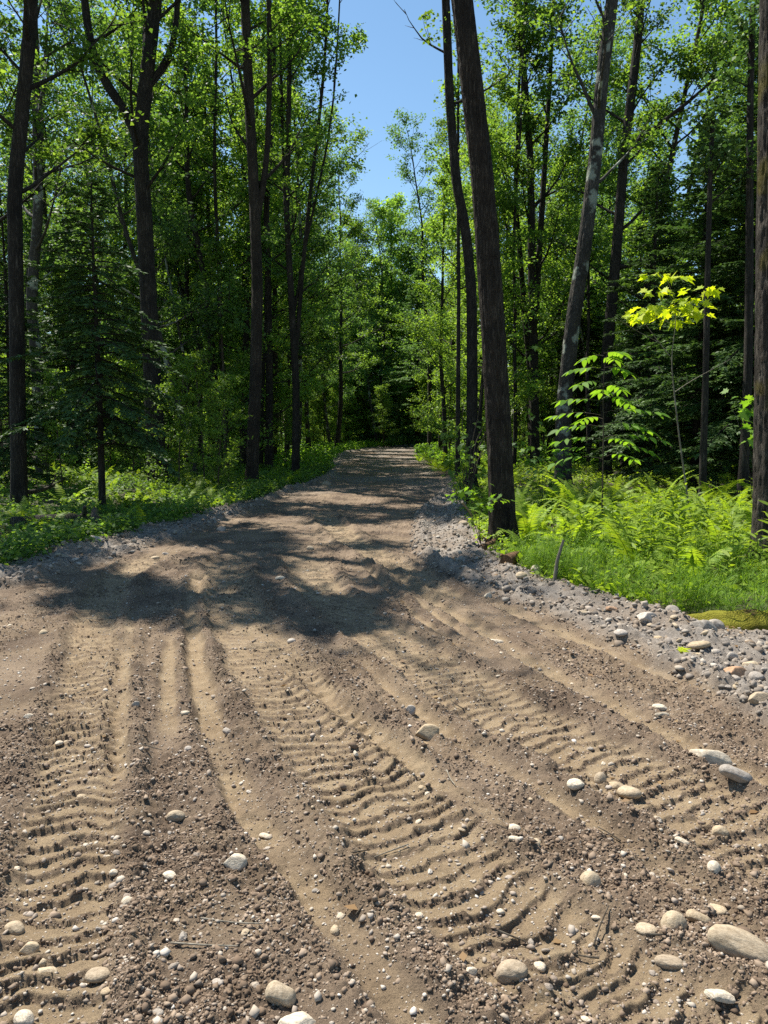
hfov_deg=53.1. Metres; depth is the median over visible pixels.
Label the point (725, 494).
fern
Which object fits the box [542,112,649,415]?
broadleaf tree
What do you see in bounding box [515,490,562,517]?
fern
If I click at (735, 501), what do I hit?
fern
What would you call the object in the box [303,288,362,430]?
broadleaf tree
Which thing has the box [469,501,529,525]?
fern
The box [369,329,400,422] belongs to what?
broadleaf tree
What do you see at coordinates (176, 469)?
fern
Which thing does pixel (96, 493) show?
fern
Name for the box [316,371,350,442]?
broadleaf tree
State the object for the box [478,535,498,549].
broken root
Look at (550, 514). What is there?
fern
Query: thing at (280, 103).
ash tree
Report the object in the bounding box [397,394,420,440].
young tree
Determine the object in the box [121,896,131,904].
stone
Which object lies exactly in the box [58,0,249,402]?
broadleaf tree
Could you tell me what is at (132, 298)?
young tree
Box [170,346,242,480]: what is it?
young tree
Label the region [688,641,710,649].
stone
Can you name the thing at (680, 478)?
fern
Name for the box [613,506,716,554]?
fern
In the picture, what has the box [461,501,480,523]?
fallen branch
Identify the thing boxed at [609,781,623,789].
stone
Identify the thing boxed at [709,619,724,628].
stone
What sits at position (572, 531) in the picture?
fern
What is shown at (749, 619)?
mossy mound
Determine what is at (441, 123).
broadleaf tree
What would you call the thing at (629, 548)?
fern
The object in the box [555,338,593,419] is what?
young tree
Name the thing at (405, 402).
fir tree
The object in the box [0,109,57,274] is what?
slim tree
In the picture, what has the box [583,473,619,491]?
fern
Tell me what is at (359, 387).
broadleaf tree
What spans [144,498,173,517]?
fern
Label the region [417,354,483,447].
young tree
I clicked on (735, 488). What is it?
fern
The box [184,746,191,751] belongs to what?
stone
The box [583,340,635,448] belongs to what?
young tree
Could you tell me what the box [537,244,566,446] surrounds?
slim tree
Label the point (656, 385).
fir tree
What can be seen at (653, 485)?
fern
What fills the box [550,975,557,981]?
stone
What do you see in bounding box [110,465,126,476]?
fern
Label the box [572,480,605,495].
fern
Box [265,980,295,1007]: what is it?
stone
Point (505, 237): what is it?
broadleaf tree
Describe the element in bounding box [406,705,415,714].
stone
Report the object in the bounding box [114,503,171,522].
fern
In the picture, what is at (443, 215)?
birch tree
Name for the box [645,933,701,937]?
twig
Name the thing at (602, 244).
broadleaf tree
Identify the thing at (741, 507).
fern
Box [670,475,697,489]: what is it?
fern
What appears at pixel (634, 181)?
broadleaf tree
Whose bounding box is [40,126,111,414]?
broadleaf tree
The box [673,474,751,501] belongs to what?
fern
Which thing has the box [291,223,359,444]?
broadleaf tree
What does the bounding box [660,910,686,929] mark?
stone
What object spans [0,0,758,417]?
sky
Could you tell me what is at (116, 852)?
stone
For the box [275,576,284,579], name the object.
stone
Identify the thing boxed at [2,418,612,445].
undergrowth
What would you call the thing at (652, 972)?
stone
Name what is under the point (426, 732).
stone
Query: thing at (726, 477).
fern
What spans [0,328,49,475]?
young tree
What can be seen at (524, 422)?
young tree
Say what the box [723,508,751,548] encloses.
fern
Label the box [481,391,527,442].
young tree
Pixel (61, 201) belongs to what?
broadleaf tree
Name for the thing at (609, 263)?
slim tree
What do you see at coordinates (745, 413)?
maple shrub
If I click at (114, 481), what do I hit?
fern
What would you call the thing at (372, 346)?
broadleaf tree
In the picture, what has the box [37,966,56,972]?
stone
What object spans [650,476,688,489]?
fern
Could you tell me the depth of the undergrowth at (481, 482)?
10.32 m
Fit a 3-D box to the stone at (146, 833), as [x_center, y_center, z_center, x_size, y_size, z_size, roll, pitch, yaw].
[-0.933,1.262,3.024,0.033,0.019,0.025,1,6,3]
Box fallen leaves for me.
[22,468,767,961]
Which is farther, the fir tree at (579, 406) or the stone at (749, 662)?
the fir tree at (579, 406)
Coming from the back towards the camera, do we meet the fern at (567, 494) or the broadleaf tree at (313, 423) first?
the broadleaf tree at (313, 423)
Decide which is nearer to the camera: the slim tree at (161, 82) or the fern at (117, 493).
the fern at (117, 493)
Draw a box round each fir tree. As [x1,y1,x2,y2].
[0,188,88,484]
[6,202,143,470]
[369,270,455,446]
[519,230,636,462]
[584,162,710,480]
[593,120,755,487]
[616,208,711,463]
[617,41,758,485]
[653,152,756,467]
[709,295,754,427]
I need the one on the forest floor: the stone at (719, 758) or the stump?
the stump
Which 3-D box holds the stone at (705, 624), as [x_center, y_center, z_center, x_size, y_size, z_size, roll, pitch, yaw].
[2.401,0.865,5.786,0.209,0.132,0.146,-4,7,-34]
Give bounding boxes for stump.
[86,507,101,526]
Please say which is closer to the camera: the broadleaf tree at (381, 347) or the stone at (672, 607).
the stone at (672, 607)
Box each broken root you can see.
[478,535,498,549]
[498,551,520,564]
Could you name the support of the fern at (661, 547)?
on the forest floor
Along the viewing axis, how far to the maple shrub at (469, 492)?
10.06 m
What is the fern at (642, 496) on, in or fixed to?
on the forest floor
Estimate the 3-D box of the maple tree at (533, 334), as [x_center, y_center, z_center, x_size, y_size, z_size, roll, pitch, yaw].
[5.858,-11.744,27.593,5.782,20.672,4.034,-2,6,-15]
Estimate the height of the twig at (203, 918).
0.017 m
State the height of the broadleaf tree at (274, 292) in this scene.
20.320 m
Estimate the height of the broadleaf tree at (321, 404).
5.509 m
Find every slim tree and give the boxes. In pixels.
[0,88,24,246]
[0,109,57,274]
[0,192,39,323]
[44,60,133,405]
[48,140,110,319]
[63,100,113,425]
[69,136,127,355]
[108,7,220,288]
[108,8,206,453]
[114,204,157,301]
[120,53,204,464]
[149,0,273,472]
[157,55,190,248]
[220,44,316,458]
[227,99,283,309]
[277,188,301,314]
[278,287,310,450]
[417,153,477,373]
[428,129,472,446]
[453,0,559,464]
[493,140,544,428]
[498,85,577,296]
[512,169,559,447]
[516,184,546,447]
[527,129,575,449]
[537,103,599,345]
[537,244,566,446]
[538,1,637,467]
[544,157,604,452]
[550,178,593,318]
[590,102,685,451]
[595,202,629,368]
[713,1,758,457]
[729,81,757,305]
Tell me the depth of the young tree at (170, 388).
36.88 m
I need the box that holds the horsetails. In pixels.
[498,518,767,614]
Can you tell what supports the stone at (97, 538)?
on the road
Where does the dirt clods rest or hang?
on the road
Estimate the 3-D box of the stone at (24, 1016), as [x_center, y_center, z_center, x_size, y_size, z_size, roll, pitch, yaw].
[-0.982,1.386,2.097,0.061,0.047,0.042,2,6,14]
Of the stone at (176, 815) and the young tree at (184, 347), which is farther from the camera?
the young tree at (184, 347)
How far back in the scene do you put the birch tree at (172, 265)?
27.52 m
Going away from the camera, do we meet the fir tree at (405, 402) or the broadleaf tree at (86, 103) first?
the broadleaf tree at (86, 103)
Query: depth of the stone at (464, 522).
11.64 m
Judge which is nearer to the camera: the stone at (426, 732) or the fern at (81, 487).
the stone at (426, 732)
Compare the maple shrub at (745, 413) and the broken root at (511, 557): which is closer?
the broken root at (511, 557)
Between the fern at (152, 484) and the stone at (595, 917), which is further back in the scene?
the fern at (152, 484)
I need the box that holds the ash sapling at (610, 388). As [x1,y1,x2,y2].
[541,352,672,517]
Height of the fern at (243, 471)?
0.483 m
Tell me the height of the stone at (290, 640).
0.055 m
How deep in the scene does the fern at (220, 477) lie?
19.26 m
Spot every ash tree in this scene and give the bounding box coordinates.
[0,0,122,480]
[217,0,380,470]
[227,2,320,467]
[395,0,538,489]
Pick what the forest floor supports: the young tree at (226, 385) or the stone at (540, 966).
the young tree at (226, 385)
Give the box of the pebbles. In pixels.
[0,503,767,1023]
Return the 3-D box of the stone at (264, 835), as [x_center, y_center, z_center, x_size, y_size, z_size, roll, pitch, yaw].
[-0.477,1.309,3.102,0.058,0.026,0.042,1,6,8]
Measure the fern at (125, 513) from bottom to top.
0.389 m
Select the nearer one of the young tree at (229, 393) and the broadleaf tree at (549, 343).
the young tree at (229, 393)
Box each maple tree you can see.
[0,0,152,508]
[0,2,77,222]
[0,64,18,80]
[46,0,215,486]
[162,0,356,481]
[451,0,520,549]
[456,0,617,469]
[529,0,675,489]
[530,0,758,475]
[743,0,767,572]
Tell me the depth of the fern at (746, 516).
11.51 m
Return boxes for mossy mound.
[687,609,767,630]
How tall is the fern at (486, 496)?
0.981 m
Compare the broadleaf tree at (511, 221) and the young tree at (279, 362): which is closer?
the young tree at (279, 362)
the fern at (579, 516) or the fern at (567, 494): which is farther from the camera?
the fern at (567, 494)
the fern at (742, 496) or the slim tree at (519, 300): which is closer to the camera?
the fern at (742, 496)
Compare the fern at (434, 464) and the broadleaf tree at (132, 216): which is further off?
the broadleaf tree at (132, 216)
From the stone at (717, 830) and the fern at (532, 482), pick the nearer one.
the stone at (717, 830)
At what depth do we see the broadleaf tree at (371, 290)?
74.82 m
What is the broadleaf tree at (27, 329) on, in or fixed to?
on the forest floor
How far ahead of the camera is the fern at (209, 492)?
15.81 m
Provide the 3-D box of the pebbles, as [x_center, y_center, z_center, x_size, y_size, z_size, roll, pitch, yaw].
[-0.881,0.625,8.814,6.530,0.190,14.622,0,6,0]
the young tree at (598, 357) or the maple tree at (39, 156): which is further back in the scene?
the young tree at (598, 357)
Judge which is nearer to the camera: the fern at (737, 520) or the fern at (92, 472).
the fern at (737, 520)
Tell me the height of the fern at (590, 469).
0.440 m
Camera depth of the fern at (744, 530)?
10.78 m
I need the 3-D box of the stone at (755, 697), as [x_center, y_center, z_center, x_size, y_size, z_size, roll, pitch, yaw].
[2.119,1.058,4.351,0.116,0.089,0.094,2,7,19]
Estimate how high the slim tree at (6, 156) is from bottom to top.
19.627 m
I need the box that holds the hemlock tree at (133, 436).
[0,178,185,509]
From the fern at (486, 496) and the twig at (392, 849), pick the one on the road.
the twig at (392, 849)
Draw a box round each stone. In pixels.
[4,920,24,934]
[13,1009,33,1023]
[18,941,39,955]
[23,713,32,717]
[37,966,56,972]
[38,958,46,967]
[39,630,47,633]
[55,740,63,745]
[85,967,109,982]
[89,536,103,541]
[100,987,110,994]
[109,869,117,875]
[112,850,120,854]
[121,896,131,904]
[131,701,139,706]
[143,830,150,835]
[152,1008,163,1015]
[163,870,175,879]
[166,810,184,821]
[168,962,179,969]
[179,931,186,940]
[181,711,189,714]
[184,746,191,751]
[193,852,200,857]
[212,978,223,986]
[216,526,225,530]
[222,727,230,734]
[223,853,246,870]
[240,928,249,935]
[259,832,272,839]
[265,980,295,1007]
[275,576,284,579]
[278,1011,315,1023]
[287,638,295,643]
[321,481,330,485]
[330,924,338,935]
[336,912,344,918]
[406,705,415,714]
[415,724,438,740]
[458,520,468,525]
[466,967,476,975]
[484,593,491,597]
[491,639,503,642]
[496,908,504,914]
[496,959,527,983]
[508,824,520,830]
[508,835,520,841]
[516,572,526,578]
[531,564,543,572]
[534,961,545,972]
[544,983,553,990]
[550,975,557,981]
[567,778,584,789]
[580,870,600,886]
[581,1016,588,1021]
[591,915,599,919]
[594,772,606,783]
[605,606,617,610]
[605,785,611,789]
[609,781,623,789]
[614,629,627,635]
[617,785,641,798]
[635,922,656,935]
[636,612,656,622]
[649,970,655,975]
[652,704,666,710]
[654,954,682,969]
[655,712,668,715]
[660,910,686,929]
[665,605,678,610]
[675,836,689,844]
[686,909,710,923]
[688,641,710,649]
[689,749,732,765]
[690,620,717,631]
[704,989,735,1003]
[707,860,720,873]
[707,924,767,962]
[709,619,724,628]
[710,904,726,914]
[712,649,720,653]
[712,825,728,836]
[719,764,752,782]
[724,666,745,676]
[727,652,737,660]
[732,675,739,680]
[742,661,757,665]
[748,671,764,680]
[748,692,767,703]
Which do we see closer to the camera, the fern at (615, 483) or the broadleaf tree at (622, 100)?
the fern at (615, 483)
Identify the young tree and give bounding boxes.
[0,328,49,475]
[1,365,31,457]
[33,365,94,486]
[40,263,117,427]
[45,360,87,449]
[86,334,114,393]
[86,357,130,465]
[95,263,175,470]
[96,351,170,475]
[111,301,174,450]
[115,309,176,454]
[140,322,205,450]
[142,351,214,486]
[162,316,211,461]
[162,390,182,453]
[167,235,274,473]
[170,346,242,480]
[190,370,252,487]
[204,359,237,432]
[206,351,273,468]
[218,329,249,450]
[229,369,291,455]
[264,355,309,437]
[264,374,304,464]
[279,382,316,443]
[302,392,325,431]
[313,357,343,443]
[319,358,356,442]
[338,327,379,437]
[361,394,380,438]
[368,383,401,447]
[375,359,404,428]
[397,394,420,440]
[405,370,440,434]
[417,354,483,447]
[436,277,512,425]
[460,378,486,454]
[465,261,555,428]
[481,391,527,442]
[510,354,554,448]
[510,364,539,453]
[517,402,526,440]
[520,327,572,453]
[524,382,575,460]
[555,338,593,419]
[574,365,599,444]
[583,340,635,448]
[585,348,614,434]
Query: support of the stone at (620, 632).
on the road
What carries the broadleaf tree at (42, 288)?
on the forest floor
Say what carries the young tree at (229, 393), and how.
on the forest floor
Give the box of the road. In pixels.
[0,443,767,1023]
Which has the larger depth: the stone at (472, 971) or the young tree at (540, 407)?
the young tree at (540, 407)
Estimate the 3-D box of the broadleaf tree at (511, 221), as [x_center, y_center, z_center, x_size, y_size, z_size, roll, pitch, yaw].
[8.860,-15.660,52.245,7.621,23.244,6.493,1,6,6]
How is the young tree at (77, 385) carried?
on the forest floor
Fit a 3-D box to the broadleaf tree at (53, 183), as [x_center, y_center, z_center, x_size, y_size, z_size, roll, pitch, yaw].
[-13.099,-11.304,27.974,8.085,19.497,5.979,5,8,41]
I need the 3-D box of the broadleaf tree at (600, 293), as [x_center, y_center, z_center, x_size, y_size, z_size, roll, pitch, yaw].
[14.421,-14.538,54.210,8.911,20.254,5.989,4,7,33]
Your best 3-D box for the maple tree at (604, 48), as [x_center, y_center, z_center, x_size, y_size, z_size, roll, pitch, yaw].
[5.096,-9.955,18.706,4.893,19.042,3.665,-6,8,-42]
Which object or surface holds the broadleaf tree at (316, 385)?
on the forest floor
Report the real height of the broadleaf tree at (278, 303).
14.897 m
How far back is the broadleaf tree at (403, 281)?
73.45 m
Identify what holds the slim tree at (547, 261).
on the forest floor
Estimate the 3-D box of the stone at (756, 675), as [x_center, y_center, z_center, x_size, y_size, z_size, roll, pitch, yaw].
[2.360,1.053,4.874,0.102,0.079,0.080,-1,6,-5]
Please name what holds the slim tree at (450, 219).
on the forest floor
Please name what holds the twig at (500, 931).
on the road
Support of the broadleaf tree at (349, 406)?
on the forest floor
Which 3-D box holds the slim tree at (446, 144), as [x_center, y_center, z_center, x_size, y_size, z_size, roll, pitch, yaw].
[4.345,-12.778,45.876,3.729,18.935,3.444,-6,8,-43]
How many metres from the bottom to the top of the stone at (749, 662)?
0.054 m
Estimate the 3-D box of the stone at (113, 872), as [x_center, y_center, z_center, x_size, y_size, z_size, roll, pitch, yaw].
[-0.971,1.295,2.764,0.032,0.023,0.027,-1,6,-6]
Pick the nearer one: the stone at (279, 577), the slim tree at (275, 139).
the stone at (279, 577)
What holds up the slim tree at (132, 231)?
on the forest floor
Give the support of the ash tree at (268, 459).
on the forest floor
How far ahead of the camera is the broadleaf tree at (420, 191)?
52.57 m
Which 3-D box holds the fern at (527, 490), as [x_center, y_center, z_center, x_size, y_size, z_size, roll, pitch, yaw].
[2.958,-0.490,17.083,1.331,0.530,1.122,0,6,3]
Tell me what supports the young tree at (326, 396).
on the forest floor
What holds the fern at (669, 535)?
on the forest floor
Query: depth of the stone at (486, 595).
7.30 m
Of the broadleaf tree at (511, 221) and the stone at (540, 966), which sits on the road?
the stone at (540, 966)
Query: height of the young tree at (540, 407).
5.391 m
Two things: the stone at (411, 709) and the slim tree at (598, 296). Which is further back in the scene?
the slim tree at (598, 296)
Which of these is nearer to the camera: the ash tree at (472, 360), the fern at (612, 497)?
the fern at (612, 497)
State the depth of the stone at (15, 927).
2.48 m
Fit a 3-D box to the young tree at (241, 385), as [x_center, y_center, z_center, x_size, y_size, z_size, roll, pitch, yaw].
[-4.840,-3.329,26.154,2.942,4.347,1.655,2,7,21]
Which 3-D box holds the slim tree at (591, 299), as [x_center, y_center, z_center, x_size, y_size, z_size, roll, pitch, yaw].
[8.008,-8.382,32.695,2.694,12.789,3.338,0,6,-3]
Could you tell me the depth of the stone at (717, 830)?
3.04 m
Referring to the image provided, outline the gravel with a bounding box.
[0,475,767,715]
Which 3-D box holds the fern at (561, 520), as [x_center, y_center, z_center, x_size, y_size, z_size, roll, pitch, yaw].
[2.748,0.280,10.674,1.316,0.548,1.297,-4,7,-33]
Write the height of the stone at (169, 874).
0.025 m
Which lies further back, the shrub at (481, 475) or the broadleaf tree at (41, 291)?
the broadleaf tree at (41, 291)
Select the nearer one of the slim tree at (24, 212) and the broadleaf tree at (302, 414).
the slim tree at (24, 212)
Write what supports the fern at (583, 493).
on the forest floor
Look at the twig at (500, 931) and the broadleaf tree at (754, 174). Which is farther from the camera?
the broadleaf tree at (754, 174)
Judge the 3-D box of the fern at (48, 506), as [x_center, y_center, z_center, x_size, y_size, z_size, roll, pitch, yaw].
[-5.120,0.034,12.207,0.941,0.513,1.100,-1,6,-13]
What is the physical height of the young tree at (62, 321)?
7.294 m
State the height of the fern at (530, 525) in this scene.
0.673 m
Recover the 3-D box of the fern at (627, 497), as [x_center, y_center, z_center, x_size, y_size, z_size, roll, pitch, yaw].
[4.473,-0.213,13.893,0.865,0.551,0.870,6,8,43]
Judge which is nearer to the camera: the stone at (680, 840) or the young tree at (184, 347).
the stone at (680, 840)
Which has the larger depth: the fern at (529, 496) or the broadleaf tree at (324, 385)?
the broadleaf tree at (324, 385)
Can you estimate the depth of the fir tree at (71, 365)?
26.22 m
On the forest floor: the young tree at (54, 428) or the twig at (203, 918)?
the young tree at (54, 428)
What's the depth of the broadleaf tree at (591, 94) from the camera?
38.65 m
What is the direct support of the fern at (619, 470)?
on the forest floor
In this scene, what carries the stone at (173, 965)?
on the road
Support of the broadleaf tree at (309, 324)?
on the forest floor
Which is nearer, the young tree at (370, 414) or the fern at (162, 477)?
the fern at (162, 477)
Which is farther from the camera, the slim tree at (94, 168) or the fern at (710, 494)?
the slim tree at (94, 168)
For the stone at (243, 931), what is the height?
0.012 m
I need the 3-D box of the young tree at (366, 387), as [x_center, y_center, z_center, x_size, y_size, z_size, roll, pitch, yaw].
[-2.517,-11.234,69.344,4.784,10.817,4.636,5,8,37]
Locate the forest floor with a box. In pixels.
[0,438,767,614]
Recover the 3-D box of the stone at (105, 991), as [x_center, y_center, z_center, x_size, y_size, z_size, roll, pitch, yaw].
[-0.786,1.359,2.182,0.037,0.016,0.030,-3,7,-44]
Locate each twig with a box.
[170,941,237,946]
[200,917,262,923]
[340,849,369,856]
[374,844,408,856]
[496,929,524,941]
[576,954,598,958]
[593,905,608,945]
[597,826,620,840]
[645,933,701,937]
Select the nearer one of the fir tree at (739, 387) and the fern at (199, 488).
the fern at (199, 488)
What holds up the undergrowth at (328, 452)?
on the forest floor
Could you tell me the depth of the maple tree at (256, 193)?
20.67 m
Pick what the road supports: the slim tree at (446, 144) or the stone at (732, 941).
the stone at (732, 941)
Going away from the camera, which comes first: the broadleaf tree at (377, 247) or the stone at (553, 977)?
the stone at (553, 977)
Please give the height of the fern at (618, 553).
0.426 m
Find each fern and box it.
[0,502,43,520]
[2,496,61,512]
[8,506,81,529]
[30,483,94,502]
[44,495,87,519]
[53,496,95,505]
[55,466,84,487]
[72,466,97,479]
[73,482,93,493]
[83,495,140,516]
[84,481,112,498]
[87,464,120,475]
[90,472,133,491]
[104,503,144,520]
[106,487,135,499]
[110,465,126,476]
[114,488,155,506]
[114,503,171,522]
[120,489,162,501]
[135,485,169,496]
[138,474,187,485]
[138,479,162,488]
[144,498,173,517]
[154,483,181,500]
[168,462,196,476]
[168,488,216,511]
[179,479,212,497]
[181,471,216,483]
[181,475,209,489]
[194,468,233,486]
[197,487,229,505]
[222,492,253,500]
[223,468,244,477]
[224,476,249,489]
[412,453,428,461]
[420,451,441,465]
[425,456,447,470]
[429,462,453,472]
[434,453,444,463]
[451,479,488,508]
[465,486,488,513]
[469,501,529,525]
[481,492,558,533]
[484,468,553,507]
[487,528,558,556]
[493,504,572,542]
[514,467,527,485]
[514,476,565,488]
[514,485,537,493]
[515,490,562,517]
[516,503,556,536]
[517,484,572,509]
[521,479,550,492]
[524,511,613,554]
[525,478,578,507]
[525,512,580,539]
[526,477,595,513]
[526,525,607,545]
[531,479,587,504]
[535,515,609,543]
[538,497,562,525]
[539,489,610,514]
[542,474,611,516]
[543,508,603,535]
[549,504,609,531]
[552,486,637,510]
[554,529,610,550]
[558,498,616,522]
[562,500,657,529]
[566,499,701,586]
[566,537,662,573]
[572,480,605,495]
[578,465,605,474]
[582,489,667,523]
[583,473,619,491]
[586,527,652,567]
[587,475,642,498]
[588,499,631,517]
[598,487,637,505]
[598,499,663,528]
[602,520,675,542]
[604,464,635,471]
[605,508,687,539]
[607,484,659,503]
[607,534,734,580]
[608,486,658,507]
[612,507,698,539]
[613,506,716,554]
[617,489,670,514]
[621,492,675,504]
[621,545,760,594]
[622,478,660,493]
[623,501,713,547]
[624,493,692,507]
[625,470,658,482]
[630,470,698,507]
[631,491,721,529]
[636,497,705,529]
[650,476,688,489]
[652,503,711,524]
[658,478,727,500]
[660,481,720,502]
[664,472,707,484]
[667,489,726,522]
[670,466,689,477]
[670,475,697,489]
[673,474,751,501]
[675,496,750,560]
[679,518,749,564]
[684,489,750,534]
[684,531,767,592]
[689,516,743,542]
[691,492,730,516]
[691,503,751,548]
[694,498,750,531]
[695,484,748,500]
[702,482,751,510]
[708,533,767,575]
[715,486,752,508]
[716,471,737,480]
[716,488,748,512]
[721,471,752,488]
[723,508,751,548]
[731,480,752,500]
[741,502,751,521]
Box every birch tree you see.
[128,17,242,462]
[172,34,263,461]
[182,69,236,459]
[396,157,480,467]
[419,15,484,475]
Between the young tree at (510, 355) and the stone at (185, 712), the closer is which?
the stone at (185, 712)
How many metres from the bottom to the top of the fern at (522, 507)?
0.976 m
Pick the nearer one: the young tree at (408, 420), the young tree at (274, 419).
the young tree at (274, 419)
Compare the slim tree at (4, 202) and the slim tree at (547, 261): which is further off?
the slim tree at (4, 202)
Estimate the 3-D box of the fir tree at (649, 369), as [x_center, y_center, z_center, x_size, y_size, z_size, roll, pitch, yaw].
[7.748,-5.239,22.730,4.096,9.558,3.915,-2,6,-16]
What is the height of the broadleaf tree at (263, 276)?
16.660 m
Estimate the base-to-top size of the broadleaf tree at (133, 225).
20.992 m
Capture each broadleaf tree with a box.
[0,0,111,456]
[0,0,139,456]
[0,57,87,426]
[0,158,64,388]
[0,192,54,426]
[3,102,107,453]
[22,0,131,445]
[23,15,201,464]
[39,0,227,475]
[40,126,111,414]
[50,46,135,442]
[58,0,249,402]
[92,117,139,355]
[102,65,204,370]
[103,95,196,459]
[104,0,298,471]
[105,111,217,448]
[114,65,228,445]
[160,0,332,371]
[163,167,233,406]
[171,0,310,468]
[193,191,232,421]
[195,69,340,467]
[209,0,359,461]
[210,74,311,451]
[212,85,313,412]
[226,1,355,439]
[232,140,308,362]
[235,192,311,405]
[262,88,349,456]
[263,103,350,447]
[277,120,359,450]
[279,331,311,441]
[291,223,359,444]
[300,370,317,442]
[301,368,330,439]
[302,287,345,425]
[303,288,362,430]
[304,126,401,447]
[310,338,346,435]
[311,376,336,446]
[313,169,380,442]
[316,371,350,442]
[321,334,360,441]
[325,212,413,443]
[325,264,383,388]
[330,369,365,442]
[338,235,398,445]
[344,370,370,439]
[351,191,428,433]
[354,197,419,434]
[354,290,401,423]
[355,286,397,429]
[357,373,376,437]
[369,220,444,432]
[369,225,408,366]
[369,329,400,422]
[369,374,392,436]
[379,107,454,446]
[383,226,431,424]
[384,95,511,449]
[389,291,425,419]
[400,103,541,434]
[406,260,482,445]
[413,110,505,447]
[414,71,560,470]
[422,293,465,425]
[425,178,524,420]
[437,0,605,465]
[444,101,554,452]
[478,89,547,448]
[502,91,627,382]
[505,13,631,441]
[510,366,527,437]
[518,0,758,469]
[521,324,556,441]
[523,210,566,394]
[542,50,682,449]
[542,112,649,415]
[543,35,656,377]
[556,154,634,445]
[560,0,756,447]
[583,128,648,395]
[605,97,691,366]
[612,180,692,407]
[613,128,737,452]
[663,90,756,501]
[670,2,758,217]
[699,0,759,502]
[701,26,756,282]
[726,63,757,305]
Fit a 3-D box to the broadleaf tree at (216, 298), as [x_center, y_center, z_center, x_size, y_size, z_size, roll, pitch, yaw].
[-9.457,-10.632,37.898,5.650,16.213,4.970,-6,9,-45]
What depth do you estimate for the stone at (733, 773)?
3.38 m
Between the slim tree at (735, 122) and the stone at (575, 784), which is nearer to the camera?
the stone at (575, 784)
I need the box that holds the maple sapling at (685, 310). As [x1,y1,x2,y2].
[620,272,726,536]
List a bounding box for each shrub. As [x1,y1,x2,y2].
[429,421,487,492]
[431,325,547,503]
[445,483,516,543]
[512,441,590,507]
[721,388,753,497]
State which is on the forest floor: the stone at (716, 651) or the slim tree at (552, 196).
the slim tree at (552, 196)
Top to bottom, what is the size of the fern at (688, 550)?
0.733 m
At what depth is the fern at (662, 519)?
10.75 m
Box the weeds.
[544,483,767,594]
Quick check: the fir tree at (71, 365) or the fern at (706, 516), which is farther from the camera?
the fir tree at (71, 365)
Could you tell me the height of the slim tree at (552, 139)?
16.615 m
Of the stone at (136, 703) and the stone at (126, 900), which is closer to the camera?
the stone at (126, 900)
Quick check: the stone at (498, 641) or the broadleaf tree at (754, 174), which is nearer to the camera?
the stone at (498, 641)
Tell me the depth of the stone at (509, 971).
2.25 m
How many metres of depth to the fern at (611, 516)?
12.30 m
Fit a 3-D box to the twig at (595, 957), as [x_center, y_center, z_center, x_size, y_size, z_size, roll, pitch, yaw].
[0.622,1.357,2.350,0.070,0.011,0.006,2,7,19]
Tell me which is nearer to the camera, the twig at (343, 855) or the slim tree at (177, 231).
the twig at (343, 855)
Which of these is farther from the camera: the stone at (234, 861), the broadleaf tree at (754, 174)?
the broadleaf tree at (754, 174)
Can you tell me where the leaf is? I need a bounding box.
[676,647,689,652]
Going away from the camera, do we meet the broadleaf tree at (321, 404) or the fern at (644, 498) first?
the fern at (644, 498)
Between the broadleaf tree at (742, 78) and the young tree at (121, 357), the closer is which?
the broadleaf tree at (742, 78)
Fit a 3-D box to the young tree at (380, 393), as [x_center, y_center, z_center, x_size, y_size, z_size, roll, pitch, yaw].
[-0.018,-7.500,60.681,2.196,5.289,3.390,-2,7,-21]
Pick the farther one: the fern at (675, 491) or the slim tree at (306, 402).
the slim tree at (306, 402)
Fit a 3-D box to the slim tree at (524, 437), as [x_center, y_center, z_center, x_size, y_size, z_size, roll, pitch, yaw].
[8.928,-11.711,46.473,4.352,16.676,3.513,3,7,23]
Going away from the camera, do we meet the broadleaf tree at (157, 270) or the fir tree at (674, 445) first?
the fir tree at (674, 445)
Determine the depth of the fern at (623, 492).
15.04 m
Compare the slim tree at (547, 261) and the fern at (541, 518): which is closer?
the fern at (541, 518)
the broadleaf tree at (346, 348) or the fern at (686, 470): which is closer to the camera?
the fern at (686, 470)
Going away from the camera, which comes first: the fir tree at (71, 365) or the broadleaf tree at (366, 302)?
the fir tree at (71, 365)
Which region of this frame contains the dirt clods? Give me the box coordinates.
[0,553,767,1023]
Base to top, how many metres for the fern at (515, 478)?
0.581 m
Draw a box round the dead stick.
[553,540,564,580]
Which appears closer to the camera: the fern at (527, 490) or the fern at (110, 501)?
the fern at (110, 501)
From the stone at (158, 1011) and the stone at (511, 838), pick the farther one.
the stone at (511, 838)
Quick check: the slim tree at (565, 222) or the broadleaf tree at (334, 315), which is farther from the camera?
the broadleaf tree at (334, 315)
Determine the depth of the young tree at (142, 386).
27.71 m
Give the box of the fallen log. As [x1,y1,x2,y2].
[10,505,103,531]
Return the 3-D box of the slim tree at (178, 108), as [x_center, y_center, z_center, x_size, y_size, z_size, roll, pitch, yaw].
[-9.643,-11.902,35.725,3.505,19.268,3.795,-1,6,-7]
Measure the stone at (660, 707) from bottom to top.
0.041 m
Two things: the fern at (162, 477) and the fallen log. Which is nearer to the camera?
the fallen log
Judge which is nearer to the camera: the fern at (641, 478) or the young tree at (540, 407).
the fern at (641, 478)
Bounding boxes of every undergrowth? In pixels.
[0,437,737,471]
[0,458,333,565]
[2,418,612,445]
[446,460,767,610]
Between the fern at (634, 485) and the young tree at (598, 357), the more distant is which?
the young tree at (598, 357)
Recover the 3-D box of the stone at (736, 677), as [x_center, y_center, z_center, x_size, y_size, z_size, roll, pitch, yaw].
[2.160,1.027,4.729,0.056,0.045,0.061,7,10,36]
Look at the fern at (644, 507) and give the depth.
12.45 m

